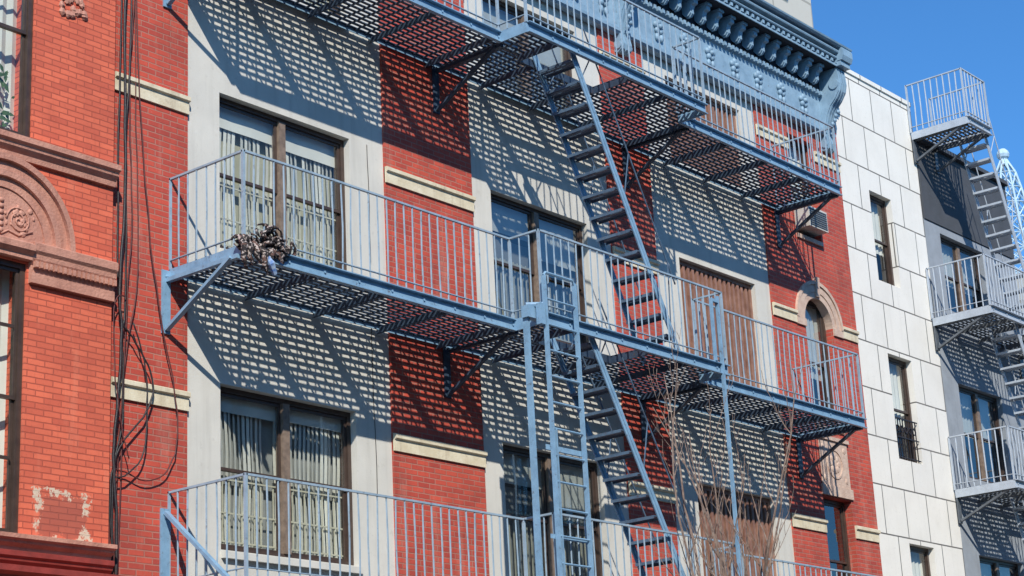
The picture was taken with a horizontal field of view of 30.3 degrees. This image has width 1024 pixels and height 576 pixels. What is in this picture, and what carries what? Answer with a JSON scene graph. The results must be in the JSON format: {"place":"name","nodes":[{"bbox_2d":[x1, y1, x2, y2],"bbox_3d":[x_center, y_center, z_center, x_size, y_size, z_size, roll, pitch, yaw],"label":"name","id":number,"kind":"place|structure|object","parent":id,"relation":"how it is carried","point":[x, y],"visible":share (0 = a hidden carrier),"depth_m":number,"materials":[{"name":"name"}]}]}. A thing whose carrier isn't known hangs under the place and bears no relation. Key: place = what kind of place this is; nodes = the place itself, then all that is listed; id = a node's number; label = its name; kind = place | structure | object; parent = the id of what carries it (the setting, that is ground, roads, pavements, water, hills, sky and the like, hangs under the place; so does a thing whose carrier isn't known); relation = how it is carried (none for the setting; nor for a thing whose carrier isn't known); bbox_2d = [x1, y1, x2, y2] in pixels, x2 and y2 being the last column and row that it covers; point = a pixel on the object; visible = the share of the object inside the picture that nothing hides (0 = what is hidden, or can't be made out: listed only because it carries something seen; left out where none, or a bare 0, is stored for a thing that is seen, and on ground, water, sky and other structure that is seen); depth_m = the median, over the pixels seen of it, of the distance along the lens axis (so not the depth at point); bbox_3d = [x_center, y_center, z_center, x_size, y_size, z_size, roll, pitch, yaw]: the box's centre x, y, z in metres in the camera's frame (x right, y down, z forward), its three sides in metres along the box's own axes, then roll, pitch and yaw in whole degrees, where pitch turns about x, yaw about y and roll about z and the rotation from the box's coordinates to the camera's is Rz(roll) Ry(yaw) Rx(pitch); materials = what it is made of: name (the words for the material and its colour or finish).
{"place":"outdoors","nodes":[
{"label":"outdoors","id":0,"kind":"place"},
{"bbox_2d":[835,70,965,575],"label":"panelled building","id":1,"kind":"structure","parent":0,"point":[918,524],"depth_m":32.08,"materials":[{"name":"white stone"}]},
{"bbox_2d":[869,194,894,285],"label":"window","id":2,"kind":"structure","parent":1,"relation":"in","point":[878,206],"depth_m":32.84,"materials":[{"name":"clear glass"}]},
{"bbox_2d":[888,357,915,462],"bbox_3d":[6.457,2.066,31.759,0.132,1.800,0.820,-16,-22,37],"label":"window","id":3,"kind":"structure","parent":1,"relation":"in","point":[897,368],"depth_m":32.05,"materials":[{"name":"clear glass"}]},
{"bbox_2d":[909,545,930,575],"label":"window","id":4,"kind":"structure","parent":1,"relation":"in","point":[920,563],"depth_m":31.24,"materials":[{"name":"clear glass"}]},
{"bbox_2d":[811,0,1023,271],"label":"sky","id":5,"kind":"structure","parent":0,"point":[894,44],"materials":[{"name":"blue"}]},
{"bbox_2d":[916,139,1023,575],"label":"painted building","id":6,"kind":"structure","parent":0,"point":[976,396],"depth_m":34.37,"materials":[{"name":"grey paint"}]},
{"bbox_2d":[940,237,986,322],"bbox_3d":[8.210,-0.101,34.734,0.152,1.450,1.700,-16,-22,37],"label":"window","id":7,"kind":"structure","parent":6,"relation":"in","point":[951,251],"depth_m":34.85,"materials":[{"name":"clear glass"}]},
{"bbox_2d":[904,67,1023,543],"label":"fire escape","id":8,"kind":"object","parent":6,"relation":"attached to","point":[981,493],"visible":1,"depth_m":33.67,"materials":[{"name":"grey metal"}]},
{"bbox_2d":[958,386,1006,482],"bbox_3d":[8.353,2.692,33.877,0.152,1.700,1.700,-16,-22,37],"label":"window","id":9,"kind":"structure","parent":6,"relation":"in","point":[979,411],"depth_m":34.06,"materials":[{"name":"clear glass"}]},
{"bbox_2d":[979,557,1018,575],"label":"window","id":10,"kind":"structure","parent":6,"relation":"in","point":[989,567],"depth_m":33.18,"materials":[{"name":"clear glass"}]},
{"bbox_2d":[1016,278,1023,312],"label":"building","id":11,"kind":"structure","parent":0,"point":[1021,287],"depth_m":54.68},
{"bbox_2d":[996,148,1023,273],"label":"lattice mast","id":12,"kind":"object","parent":11,"relation":"on","point":[1004,153],"visible":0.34,"depth_m":58.27,"materials":[{"name":"blue metal"}]},
{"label":"pavement","id":13,"kind":"structure","parent":0,"visible":0},
{"bbox_2d":[0,0,122,575],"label":"brick townhouse","id":14,"kind":"structure","parent":13,"relation":"on","point":[60,170],"depth_m":18.24,"materials":[{"name":"red brick"}]},
{"bbox_2d":[0,64,14,126],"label":"houseplant","id":15,"kind":"object","parent":14,"relation":"on","point":[4,112],"visible":0.98,"depth_m":18.52,"materials":[{"name":"green plant"}]},
{"bbox_2d":[0,258,24,532],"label":"window","id":16,"kind":"structure","parent":14,"relation":"in","point":[14,397],"depth_m":17.76,"materials":[{"name":"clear glass"}]},
{"bbox_2d":[0,0,33,136],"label":"window","id":17,"kind":"structure","parent":14,"relation":"in","point":[8,8],"depth_m":18.73,"materials":[{"name":"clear glass"}]},
{"bbox_2d":[113,295,128,458],"bbox_3d":[-3.849,0.856,18.617,0.013,1.657,0.224,-16,-22,37],"label":"cable","id":18,"kind":"object","parent":14,"relation":"attached to","point":[115,374],"visible":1,"depth_m":18.56,"materials":[{"name":"black rubber"}]},
{"bbox_2d":[109,0,882,575],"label":"apartment building","id":19,"kind":"structure","parent":13,"relation":"on","point":[271,390],"depth_m":22.86,"materials":[{"name":"red brick"}]},
{"bbox_2d":[112,0,126,574],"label":"cable","id":20,"kind":"object","parent":19,"relation":"attached to","point":[119,292],"visible":1,"depth_m":18.86,"materials":[{"name":"black rubber"}]},
{"bbox_2d":[111,0,132,573],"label":"cable","id":21,"kind":"object","parent":19,"relation":"attached to","point":[124,317],"visible":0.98,"depth_m":18.96,"materials":[{"name":"black rubber"}]},
{"bbox_2d":[117,0,134,574],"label":"cable","id":22,"kind":"object","parent":19,"relation":"attached to","point":[128,272],"visible":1,"depth_m":19.14,"materials":[{"name":"black rubber"}]},
{"bbox_2d":[113,0,138,573],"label":"cable","id":23,"kind":"object","parent":19,"relation":"attached to","point":[137,266],"visible":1,"depth_m":19.24,"materials":[{"name":"black rubber"}]},
{"bbox_2d":[109,0,153,573],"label":"cable","id":24,"kind":"object","parent":19,"relation":"attached to","point":[142,418],"visible":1,"depth_m":18.98,"materials":[{"name":"black rubber"}]},
{"bbox_2d":[116,323,147,477],"bbox_3d":[-3.757,1.113,18.689,0.016,1.610,0.394,-16,-22,37],"label":"cable","id":25,"kind":"object","parent":19,"relation":"attached to","point":[135,466],"visible":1,"depth_m":18.81,"materials":[{"name":"black rubber"}]},
{"bbox_2d":[108,0,177,543],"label":"cable","id":26,"kind":"object","parent":19,"relation":"attached to","point":[154,274],"visible":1,"depth_m":19.32,"materials":[{"name":"black rubber"}]},
{"bbox_2d":[219,97,355,290],"bbox_3d":[-2.614,-1.027,21.316,0.345,1.890,2.020,-16,-22,37],"label":"window","id":27,"kind":"structure","parent":19,"relation":"in","point":[240,126],"depth_m":21.49,"materials":[{"name":"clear glass"}]},
{"bbox_2d":[220,386,363,573],"bbox_3d":[-2.454,2.100,20.356,0.345,1.840,2.020,-16,-22,37],"label":"window","id":28,"kind":"structure","parent":19,"relation":"in","point":[264,435],"depth_m":20.48,"materials":[{"name":"clear glass"}]},
{"bbox_2d":[293,0,347,23],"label":"window","id":29,"kind":"structure","parent":19,"relation":"in","point":[293,0],"depth_m":22.61,"materials":[{"name":"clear glass"}]},
{"bbox_2d":[366,145,379,573],"bbox_3d":[-1.593,0.968,21.656,0.008,5.600,0.046,-16,-22,37],"label":"cable","id":30,"kind":"object","parent":19,"relation":"attached to","point":[371,338],"visible":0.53,"depth_m":21.68,"materials":[{"name":"black rubber"}]},
{"bbox_2d":[159,0,875,575],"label":"fire escape","id":31,"kind":"object","parent":19,"relation":"attached to","point":[541,318],"visible":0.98,"depth_m":23.08,"materials":[{"name":"blue paint"}]},
{"bbox_2d":[230,223,296,274],"bbox_3d":[-2.486,-0.389,19.096,0.254,0.586,0.892,-16,-22,37],"label":"fabric bundle","id":32,"kind":"object","parent":31,"relation":"hanging from","point":[269,247],"visible":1,"depth_m":18.99,"materials":[{"name":"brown fabric"}]},
{"bbox_2d":[482,0,581,121],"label":"window","id":33,"kind":"structure","parent":19,"relation":"in","point":[546,58],"depth_m":25.66,"materials":[{"name":"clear glass"}]},
{"bbox_2d":[491,194,588,345],"bbox_3d":[0.337,-0.140,24.698,0.315,1.890,2.010,-16,-22,37],"label":"window","id":34,"kind":"structure","parent":19,"relation":"in","point":[510,218],"depth_m":24.85,"materials":[{"name":"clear glass"}]},
{"bbox_2d":[503,445,602,575],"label":"window","id":35,"kind":"structure","parent":19,"relation":"in","point":[517,470],"depth_m":23.82,"materials":[{"name":"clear glass"}]},
{"bbox_2d":[788,139,823,246],"bbox_3d":[4.650,-1.566,30.663,0.282,1.790,0.780,-16,-22,37],"label":"window","id":36,"kind":"structure","parent":19,"relation":"in","point":[799,235],"depth_m":30.99,"materials":[{"name":"brown glass"}]},
{"bbox_2d":[794,206,828,237],"bbox_3d":[4.783,-1.071,30.371,0.352,0.340,0.570,-16,-22,37],"label":"air conditioner","id":37,"kind":"object","parent":19,"relation":"attached to","point":[815,225],"visible":0.85,"depth_m":30.22,"materials":[{"name":"white plastic"}]},
{"bbox_2d":[805,300,844,434],"bbox_3d":[4.814,1.226,29.842,0.292,2.160,0.840,-16,-22,37],"label":"window","id":38,"kind":"structure","parent":19,"relation":"in","point":[815,328],"depth_m":30.22,"materials":[{"name":"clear glass"}]},
{"bbox_2d":[823,498,850,575],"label":"window","id":39,"kind":"structure","parent":19,"relation":"in","point":[840,508],"depth_m":29.35,"materials":[{"name":"brown wood"}]},
{"bbox_2d":[647,326,805,575],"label":"street tree","id":40,"kind":"object","parent":13,"relation":"on","point":[723,566],"visible":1,"depth_m":20.03,"materials":[{"name":"brown plant"}]},
{"label":"ground","id":41,"kind":"structure","parent":0,"visible":0},
{"bbox_2d":[765,0,813,27],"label":"office tower","id":42,"kind":"structure","parent":41,"relation":"on","point":[800,10],"depth_m":75.80,"materials":[{"name":"white concrete"}]}
]}

